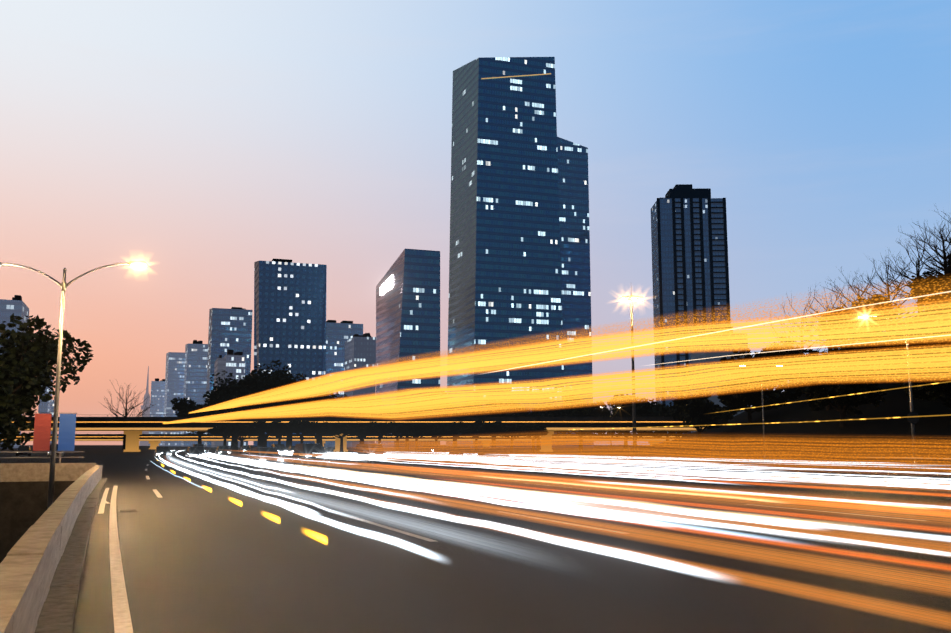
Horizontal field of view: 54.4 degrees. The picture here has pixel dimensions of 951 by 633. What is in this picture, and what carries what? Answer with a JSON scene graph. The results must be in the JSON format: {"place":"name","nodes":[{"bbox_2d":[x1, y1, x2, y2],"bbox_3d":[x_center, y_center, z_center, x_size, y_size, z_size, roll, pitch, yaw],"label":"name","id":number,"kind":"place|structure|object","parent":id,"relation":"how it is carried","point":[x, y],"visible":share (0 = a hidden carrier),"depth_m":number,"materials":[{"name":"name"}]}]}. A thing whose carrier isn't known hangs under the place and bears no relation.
{"place":"outdoors","nodes":[
{"label":"outdoors","id":0,"kind":"place"},
{"bbox_2d":[0,261,148,508],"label":"street lamp","id":1,"kind":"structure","parent":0,"point":[42,432],"depth_m":40.26,"materials":[{"name":"metal"}]},
{"bbox_2d":[0,445,950,632],"bbox_3d":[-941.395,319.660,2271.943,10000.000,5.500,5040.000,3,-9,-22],"label":"ground","id":2,"kind":"structure","parent":0,"point":[202,550],"depth_m":14.92,"materials":[{"name":"asphalt"}]},
{"bbox_2d":[0,295,28,447],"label":"block","id":3,"kind":"structure","parent":2,"relation":"on","point":[16,305],"depth_m":468.11,"materials":[{"name":"grey"}]},
{"bbox_2d":[16,446,31,455],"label":"car","id":4,"kind":"object","parent":2,"relation":"on","point":[23,448],"visible":0.73,"depth_m":132.84,"materials":[{"name":"black paint"}]},
{"bbox_2d":[38,380,52,413],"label":"block","id":5,"kind":"structure","parent":2,"relation":"on","point":[44,407],"depth_m":722.88,"materials":[{"name":"grey"}]},
{"bbox_2d":[0,313,93,450],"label":"tree","id":6,"kind":"object","parent":2,"relation":"on","point":[28,362],"visible":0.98,"depth_m":67.27,"materials":[{"name":"green plant"}]},
{"bbox_2d":[0,451,95,481],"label":"road parapet","id":7,"kind":"structure","parent":2,"relation":"on","point":[18,472],"depth_m":41.16,"materials":[{"name":"concrete"}]},
{"bbox_2d":[0,465,102,632],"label":"ramp parapet","id":8,"kind":"structure","parent":2,"relation":"on","point":[29,563],"depth_m":8.22,"materials":[{"name":"concrete"}]},
{"bbox_2d":[50,396,54,443],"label":"block","id":9,"kind":"structure","parent":2,"relation":"on","point":[52,409],"depth_m":815.30,"materials":[{"name":"grey"}]},
{"bbox_2d":[47,444,64,456],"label":"car","id":10,"kind":"object","parent":2,"relation":"on","point":[57,454],"visible":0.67,"depth_m":114.14,"materials":[{"name":"black paint"}]},
{"bbox_2d":[34,478,106,632],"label":"kerb","id":11,"kind":"structure","parent":2,"relation":"on","point":[58,612],"depth_m":10.13,"materials":[{"name":"concrete"}]},
{"bbox_2d":[103,382,151,449],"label":"bare tree","id":12,"kind":"object","parent":2,"relation":"on","point":[126,415],"visible":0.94,"depth_m":278.96,"materials":[{"name":"brown plant"}]},
{"bbox_2d":[118,509,138,512],"bbox_3d":[-8.491,4.751,22.605,0.450,0.022,0.750,3,-9,-22],"label":"manhole cover","id":13,"kind":"object","parent":2,"relation":"on","point":[129,510],"visible":1,"depth_m":22.55,"materials":[{"name":"grey metal"}]},
{"bbox_2d":[123,431,141,451],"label":"overpass pier","id":14,"kind":"structure","parent":2,"relation":"on","point":[132,441],"depth_m":215.93,"materials":[{"name":"grey"}]},
{"bbox_2d":[11,414,737,430],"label":"overpass","id":15,"kind":"object","parent":14,"relation":"on","point":[142,423],"visible":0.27,"depth_m":209.64,"materials":[{"name":"concrete"}]},
{"bbox_2d":[139,366,149,445],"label":"tower spire","id":16,"kind":"structure","parent":2,"relation":"on","point":[146,414],"depth_m":1591.34,"materials":[{"name":"grey"}]},
{"bbox_2d":[149,441,159,448],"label":"overpass pier","id":17,"kind":"structure","parent":2,"relation":"on","point":[154,444],"depth_m":333.04,"materials":[{"name":"grey"}]},
{"bbox_2d":[2,433,687,440],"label":"overpass","id":18,"kind":"object","parent":17,"relation":"on","point":[179,437],"visible":0.17,"depth_m":328.83,"materials":[{"name":"concrete"}]},
{"bbox_2d":[148,378,164,445],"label":"block","id":19,"kind":"structure","parent":2,"relation":"on","point":[157,397],"depth_m":1320.29,"materials":[{"name":"grey"}]},
{"bbox_2d":[154,446,172,458],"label":"car","id":20,"kind":"object","parent":2,"relation":"on","point":[162,451],"visible":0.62,"depth_m":104.14,"materials":[{"name":"grey paint"}]},
{"bbox_2d":[162,352,184,445],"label":"block","id":21,"kind":"structure","parent":2,"relation":"on","point":[174,375],"depth_m":1046.91,"materials":[{"name":"grey"}]},
{"bbox_2d":[181,340,207,445],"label":"block","id":22,"kind":"structure","parent":2,"relation":"on","point":[195,369],"depth_m":911.06,"materials":[{"name":"blue"}]},
{"bbox_2d":[185,446,207,460],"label":"car","id":23,"kind":"object","parent":2,"relation":"on","point":[195,452],"visible":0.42,"depth_m":92.16,"materials":[{"name":"black paint"}]},
{"bbox_2d":[170,397,228,443],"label":"banyan tree","id":24,"kind":"object","parent":2,"relation":"on","point":[183,407],"visible":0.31,"depth_m":264.57,"materials":[{"name":"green plant"}]},
{"bbox_2d":[211,355,225,446],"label":"block","id":25,"kind":"structure","parent":2,"relation":"on","point":[220,363],"depth_m":579.88,"materials":[{"name":"grey"}]},
{"bbox_2d":[207,422,236,445],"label":"median tree","id":26,"kind":"object","parent":2,"relation":"on","point":[218,428],"visible":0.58,"depth_m":179.68,"materials":[{"name":"black plant"}]},
{"bbox_2d":[215,446,231,456],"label":"car","id":27,"kind":"object","parent":2,"relation":"on","point":[223,450],"visible":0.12,"depth_m":124.99,"materials":[{"name":"grey paint"}]},
{"bbox_2d":[200,369,248,450],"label":"banyan tree","id":28,"kind":"object","parent":2,"relation":"on","point":[215,396],"visible":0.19,"depth_m":252.73,"materials":[{"name":"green plant"}]},
{"bbox_2d":[204,307,252,446],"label":"block","id":29,"kind":"structure","parent":2,"relation":"on","point":[230,329],"depth_m":682.54,"materials":[{"name":"blue"}]},
{"bbox_2d":[223,349,244,446],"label":"block","id":30,"kind":"structure","parent":2,"relation":"on","point":[235,364],"depth_m":584.27,"materials":[{"name":"grey"}]},
{"bbox_2d":[221,423,259,447],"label":"median tree","id":31,"kind":"object","parent":2,"relation":"on","point":[238,430],"visible":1,"depth_m":175.97,"materials":[{"name":"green plant"}]},
{"bbox_2d":[239,446,248,453],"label":"car","id":32,"kind":"object","parent":2,"relation":"on","point":[243,449],"visible":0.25,"depth_m":169.00,"materials":[{"name":"black paint"}]},
{"bbox_2d":[246,446,261,457],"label":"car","id":33,"kind":"object","parent":2,"relation":"on","point":[249,450],"visible":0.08,"depth_m":114.61,"materials":[{"name":"black paint"}]},
{"bbox_2d":[218,360,302,446],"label":"banyan tree","id":34,"kind":"object","parent":2,"relation":"on","point":[259,381],"visible":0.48,"depth_m":245.06,"materials":[{"name":"green plant"}]},
{"bbox_2d":[247,447,283,468],"bbox_3d":[-14.656,9.842,64.522,2.082,1.442,4.641,3,-9,-22],"label":"car","id":35,"kind":"object","parent":2,"relation":"on","point":[258,457],"visible":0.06,"depth_m":63.46,"materials":[{"name":"grey paint"}]},
{"bbox_2d":[253,420,281,446],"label":"median tree","id":36,"kind":"object","parent":2,"relation":"on","point":[261,426],"visible":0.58,"depth_m":182.44,"materials":[{"name":"black plant"}]},
{"bbox_2d":[266,422,290,443],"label":"median tree","id":37,"kind":"object","parent":2,"relation":"on","point":[284,431],"visible":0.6,"depth_m":181.97,"materials":[{"name":"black plant"}]},
{"bbox_2d":[271,444,286,455],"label":"car","id":38,"kind":"object","parent":2,"relation":"on","point":[281,449],"visible":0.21,"depth_m":136.76,"materials":[{"name":"white paint"}]},
{"bbox_2d":[253,259,326,447],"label":"office building","id":39,"kind":"structure","parent":2,"relation":"on","point":[289,313],"depth_m":517.07,"materials":[{"name":"blue"}]},
{"bbox_2d":[287,446,294,453],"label":"car","id":40,"kind":"object","parent":2,"relation":"on","point":[290,449],"visible":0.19,"depth_m":157.64,"materials":[{"name":"grey paint"}]},
{"bbox_2d":[282,373,313,450],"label":"banyan tree","id":41,"kind":"object","parent":2,"relation":"on","point":[288,441],"depth_m":261.40,"materials":[{"name":"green plant"}]},
{"bbox_2d":[287,420,316,442],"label":"median tree","id":42,"kind":"object","parent":2,"relation":"on","point":[300,426],"visible":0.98,"depth_m":180.30,"materials":[{"name":"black plant"}]},
{"bbox_2d":[292,443,326,465],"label":"car","id":43,"kind":"object","parent":2,"relation":"on","point":[303,454],"visible":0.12,"depth_m":72.62,"materials":[{"name":"black paint"}]},
{"bbox_2d":[292,393,346,445],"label":"banyan tree","id":44,"kind":"object","parent":2,"relation":"on","point":[321,397],"visible":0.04,"depth_m":253.00,"materials":[{"name":"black plant"}]},
{"bbox_2d":[304,422,338,442],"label":"median tree","id":45,"kind":"object","parent":2,"relation":"on","point":[323,428],"visible":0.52,"depth_m":182.59,"materials":[{"name":"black plant"}]},
{"bbox_2d":[333,434,348,451],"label":"overpass pier","id":46,"kind":"structure","parent":2,"relation":"on","point":[337,444],"depth_m":215.31,"materials":[{"name":"grey"}]},
{"bbox_2d":[325,320,362,446],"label":"block","id":47,"kind":"structure","parent":2,"relation":"on","point":[338,335],"depth_m":647.35,"materials":[{"name":"blue"}]},
{"bbox_2d":[329,422,358,452],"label":"median tree","id":48,"kind":"object","parent":2,"relation":"on","point":[343,428],"visible":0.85,"depth_m":185.10,"materials":[{"name":"black plant"}]},
{"bbox_2d":[328,396,381,443],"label":"banyan tree","id":49,"kind":"object","parent":2,"relation":"on","point":[350,416],"depth_m":242.14,"materials":[{"name":"green plant"}]},
{"bbox_2d":[354,444,359,458],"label":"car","id":50,"kind":"object","parent":2,"relation":"on","point":[356,450],"depth_m":106.98,"materials":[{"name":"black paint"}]},
{"bbox_2d":[344,333,375,446],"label":"block","id":51,"kind":"structure","parent":2,"relation":"on","point":[360,351],"depth_m":599.69,"materials":[{"name":"blue"}]},
{"bbox_2d":[348,424,374,443],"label":"median tree","id":52,"kind":"object","parent":2,"relation":"on","point":[363,432],"visible":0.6,"depth_m":186.69,"materials":[{"name":"black plant"}]},
{"bbox_2d":[357,444,387,462],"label":"car","id":53,"kind":"object","parent":2,"relation":"on","point":[365,455],"visible":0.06,"depth_m":83.63,"materials":[{"name":"white paint"}]},
{"bbox_2d":[364,421,392,443],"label":"median tree","id":54,"kind":"object","parent":2,"relation":"on","point":[377,429],"visible":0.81,"depth_m":186.98,"materials":[{"name":"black plant"}]},
{"bbox_2d":[384,422,408,452],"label":"median tree","id":55,"kind":"object","parent":2,"relation":"on","point":[396,429],"visible":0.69,"depth_m":186.68,"materials":[{"name":"black plant"}]},
{"bbox_2d":[378,402,433,448],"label":"banyan tree","id":56,"kind":"object","parent":2,"relation":"on","point":[407,437],"depth_m":241.72,"materials":[{"name":"green plant"}]},
{"bbox_2d":[376,249,439,447],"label":"wedge block","id":57,"kind":"structure","parent":2,"relation":"on","point":[408,305],"depth_m":488.92,"materials":[{"name":"blue"}]},
{"bbox_2d":[403,424,427,452],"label":"median tree","id":58,"kind":"object","parent":2,"relation":"on","point":[417,430],"visible":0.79,"depth_m":185.51,"materials":[{"name":"black plant"}]},
{"bbox_2d":[422,446,436,454],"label":"car","id":59,"kind":"object","parent":2,"relation":"on","point":[429,449],"depth_m":140.64,"materials":[{"name":"black paint"}]},
{"bbox_2d":[420,422,450,442],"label":"median tree","id":60,"kind":"object","parent":2,"relation":"on","point":[439,431],"visible":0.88,"depth_m":185.17,"materials":[{"name":"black plant"}]},
{"bbox_2d":[434,446,451,457],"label":"car","id":61,"kind":"object","parent":2,"relation":"on","point":[444,449],"depth_m":117.26,"materials":[{"name":"grey paint"}]},
{"bbox_2d":[446,422,465,446],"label":"median tree","id":62,"kind":"object","parent":2,"relation":"on","point":[454,427],"visible":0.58,"depth_m":189.34,"materials":[{"name":"black plant"}]},
{"bbox_2d":[430,391,481,446],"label":"banyan tree","id":63,"kind":"object","parent":2,"relation":"on","point":[455,415],"depth_m":243.60,"materials":[{"name":"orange plant"}]},
{"bbox_2d":[449,446,476,459],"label":"car","id":64,"kind":"object","parent":2,"relation":"on","point":[459,453],"depth_m":96.89,"materials":[{"name":"white paint"}]},
{"bbox_2d":[456,419,492,452],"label":"median tree","id":65,"kind":"object","parent":2,"relation":"on","point":[479,427],"visible":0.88,"depth_m":183.93,"materials":[{"name":"black plant"}]},
{"bbox_2d":[465,403,516,446],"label":"banyan tree","id":66,"kind":"object","parent":2,"relation":"on","point":[492,414],"visible":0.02,"depth_m":234.64,"materials":[{"name":"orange plant"}]},
{"bbox_2d":[475,448,513,464],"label":"car","id":67,"kind":"object","parent":2,"relation":"on","point":[495,450],"depth_m":74.47,"materials":[{"name":"grey paint"}]},
{"bbox_2d":[484,421,509,446],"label":"median tree","id":68,"kind":"object","parent":2,"relation":"on","point":[497,428],"visible":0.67,"depth_m":183.87,"materials":[{"name":"black plant"}]},
{"bbox_2d":[447,57,565,447],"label":"tower","id":69,"kind":"structure","parent":2,"relation":"on","point":[504,271],"depth_m":522.82,"materials":[{"name":"blue"}]},
{"bbox_2d":[498,423,526,452],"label":"median tree","id":70,"kind":"object","parent":2,"relation":"on","point":[514,432],"visible":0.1,"depth_m":186.66,"materials":[{"name":"black plant"}]},
{"bbox_2d":[98,450,950,632],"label":"road markings","id":71,"kind":"object","parent":2,"relation":"on","point":[122,618],"visible":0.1,"depth_m":16.52,"materials":[{"name":"paint"}]},
{"bbox_2d":[517,424,548,452],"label":"median tree","id":72,"kind":"object","parent":2,"relation":"on","point":[536,430],"visible":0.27,"depth_m":184.15,"materials":[{"name":"black plant"}]},
{"bbox_2d":[505,403,563,450],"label":"banyan tree","id":73,"kind":"object","parent":2,"relation":"on","point":[523,413],"visible":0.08,"depth_m":229.95,"materials":[{"name":"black plant"}]},
{"bbox_2d":[540,431,553,451],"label":"overpass pier","id":74,"kind":"structure","parent":2,"relation":"on","point":[550,433],"depth_m":214.69,"materials":[{"name":"orange"}]},
{"bbox_2d":[538,395,609,449],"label":"banyan tree","id":75,"kind":"object","parent":2,"relation":"on","point":[582,411],"visible":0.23,"depth_m":225.00,"materials":[{"name":"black plant"}]},
{"bbox_2d":[557,137,593,446],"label":"tower","id":76,"kind":"structure","parent":2,"relation":"on","point":[573,184],"depth_m":577.95,"materials":[{"name":"blue"}]},
{"bbox_2d":[598,394,651,448],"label":"banyan tree","id":77,"kind":"object","parent":2,"relation":"on","point":[624,409],"visible":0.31,"depth_m":221.47,"materials":[{"name":"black plant"}]},
{"bbox_2d":[619,292,643,454],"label":"mast light","id":78,"kind":"object","parent":2,"relation":"on","point":[633,369],"visible":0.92,"depth_m":143.91,"materials":[{"name":"grey paint"}]},
{"bbox_2d":[642,399,688,440],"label":"banyan tree","id":79,"kind":"object","parent":2,"relation":"on","point":[655,407],"visible":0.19,"depth_m":220.23,"materials":[{"name":"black plant"}]},
{"bbox_2d":[651,184,729,433],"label":"residential tower","id":80,"kind":"structure","parent":2,"relation":"on","point":[690,267],"depth_m":518.48,"materials":[{"name":"grey"}]},
{"bbox_2d":[691,327,747,431],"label":"block","id":81,"kind":"structure","parent":2,"relation":"on","point":[702,357],"depth_m":408.94,"materials":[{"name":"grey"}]},
{"bbox_2d":[865,316,918,468],"bbox_3d":[27.763,4.988,62.070,3.695,10.400,0.340,0,-8,1],"label":"street lamp","id":82,"kind":"object","parent":2,"relation":"on","point":[912,418],"visible":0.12,"depth_m":61.68,"materials":[{"name":"metal"}]},
{"bbox_2d":[0,0,950,444],"label":"sky","id":83,"kind":"structure","parent":0,"point":[200,142],"materials":[{"name":"blue"}]},
{"bbox_2d":[163,342,950,423],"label":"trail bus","id":84,"kind":"object","parent":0,"point":[393,404],"visible":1,"depth_m":10.66,"materials":[{"name":"yellow"}]},
{"bbox_2d":[189,299,950,413],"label":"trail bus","id":85,"kind":"object","parent":84,"relation":"attached to","point":[769,332],"visible":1,"depth_m":10.08,"materials":[{"name":"yellow"}]},
{"bbox_2d":[457,454,727,463],"bbox_3d":[2.641,9.323,61.460,0.231,0.110,48.171,3,-8,-20],"label":"guardrail","id":86,"kind":"object","parent":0,"point":[630,460],"depth_m":46.12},
{"bbox_2d":[353,281,950,369],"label":"light trail","id":87,"kind":"object","parent":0,"point":[724,322],"visible":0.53,"depth_m":8.43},
{"bbox_2d":[361,434,950,471],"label":"light trails","id":88,"kind":"object","parent":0,"point":[561,440],"visible":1,"depth_m":9.64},
{"bbox_2d":[423,455,946,474],"bbox_3d":[5.571,7.549,48.367,0.351,0.078,59.304,3,-8,-20],"label":"soft trail","id":89,"kind":"object","parent":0,"point":[743,466],"depth_m":35.48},
{"bbox_2d":[426,452,948,467],"bbox_3d":[5.801,11.489,76.250,0.684,0.079,82.916,3,-8,-19],"label":"trail","id":90,"kind":"object","parent":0,"point":[789,462],"depth_m":46.05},
{"bbox_2d":[468,456,948,474],"bbox_3d":[7.928,6.755,42.561,0.256,0.084,50.606,3,-8,-20],"label":"soft trail","id":91,"kind":"object","parent":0,"point":[722,465],"depth_m":35.35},
{"bbox_2d":[605,300,950,464],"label":"hill","id":92,"kind":"structure","parent":0,"point":[797,419],"depth_m":136.62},
{"bbox_2d":[667,388,741,441],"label":"hill tree","id":93,"kind":"object","parent":92,"relation":"on","point":[699,412],"visible":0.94,"depth_m":167.48,"materials":[{"name":"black plant"}]},
{"bbox_2d":[719,337,796,393],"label":"hill tree","id":94,"kind":"object","parent":92,"relation":"on","point":[769,353],"visible":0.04,"depth_m":180.83,"materials":[{"name":"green plant"}]},
{"bbox_2d":[717,377,804,424],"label":"hill tree","id":95,"kind":"object","parent":92,"relation":"on","point":[774,399],"visible":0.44,"depth_m":164.45,"materials":[{"name":"black plant"}]},
{"bbox_2d":[744,365,782,459],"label":"street lamp","id":96,"kind":"object","parent":92,"relation":"on","point":[763,415],"visible":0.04,"depth_m":100.74,"materials":[{"name":"metal"}]},
{"bbox_2d":[774,292,834,361],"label":"kapok tree","id":97,"kind":"object","parent":92,"relation":"on","point":[801,350],"visible":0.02,"depth_m":141.61,"materials":[{"name":"brown plant"}]},
{"bbox_2d":[788,339,853,410],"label":"hill tree","id":98,"kind":"object","parent":92,"relation":"on","point":[837,350],"depth_m":149.82,"materials":[{"name":"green plant"}]},
{"bbox_2d":[782,285,873,359],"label":"kapok tree","id":99,"kind":"object","parent":92,"relation":"on","point":[829,347],"depth_m":140.37,"materials":[{"name":"brown plant"}]},
{"bbox_2d":[794,343,885,427],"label":"hill tree","id":100,"kind":"object","parent":92,"relation":"on","point":[843,396],"visible":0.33,"depth_m":133.41,"materials":[{"name":"black plant"}]},
{"bbox_2d":[818,307,877,346],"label":"hill tree","id":101,"kind":"object","parent":92,"relation":"on","point":[836,320],"depth_m":186.24,"materials":[{"name":"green plant"}]},
{"bbox_2d":[820,260,899,349],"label":"kapok tree","id":102,"kind":"object","parent":92,"relation":"on","point":[858,294],"visible":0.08,"depth_m":144.13,"materials":[{"name":"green plant"}]},
{"bbox_2d":[836,294,902,347],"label":"hill tree","id":103,"kind":"object","parent":92,"relation":"on","point":[872,308],"depth_m":176.08,"materials":[{"name":"orange plant"}]},
{"bbox_2d":[825,250,941,348],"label":"kapok tree","id":104,"kind":"object","parent":92,"relation":"on","point":[887,284],"visible":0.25,"depth_m":147.04,"materials":[{"name":"brown plant"}]},
{"bbox_2d":[873,236,950,315],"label":"kapok tree","id":105,"kind":"object","parent":92,"relation":"on","point":[917,266],"visible":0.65,"depth_m":145.61,"materials":[{"name":"black plant"}]},
{"bbox_2d":[878,326,950,358],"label":"hill tree","id":106,"kind":"object","parent":92,"relation":"on","point":[928,344],"depth_m":136.67,"materials":[{"name":"orange plant"}]},
{"bbox_2d":[889,352,950,407],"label":"hill tree","id":107,"kind":"object","parent":92,"relation":"on","point":[931,390],"visible":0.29,"depth_m":119.77,"materials":[{"name":"black plant"}]},
{"bbox_2d":[898,214,950,302],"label":"kapok tree","id":108,"kind":"object","parent":92,"relation":"on","point":[946,272],"visible":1,"depth_m":142.21,"materials":[{"name":"black plant"}]},
{"bbox_2d":[907,271,944,304],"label":"hill tree","id":109,"kind":"object","parent":92,"relation":"on","point":[930,283],"depth_m":200.99,"materials":[{"name":"orange plant"}]},
{"bbox_2d":[912,203,950,270],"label":"kapok tree","id":110,"kind":"object","parent":92,"relation":"on","point":[948,239],"visible":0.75,"depth_m":148.14,"materials":[{"name":"black plant"}]},
{"bbox_2d":[931,277,950,314],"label":"hill tree","id":111,"kind":"object","parent":92,"relation":"on","point":[942,298],"depth_m":154.26,"materials":[{"name":"orange plant"}]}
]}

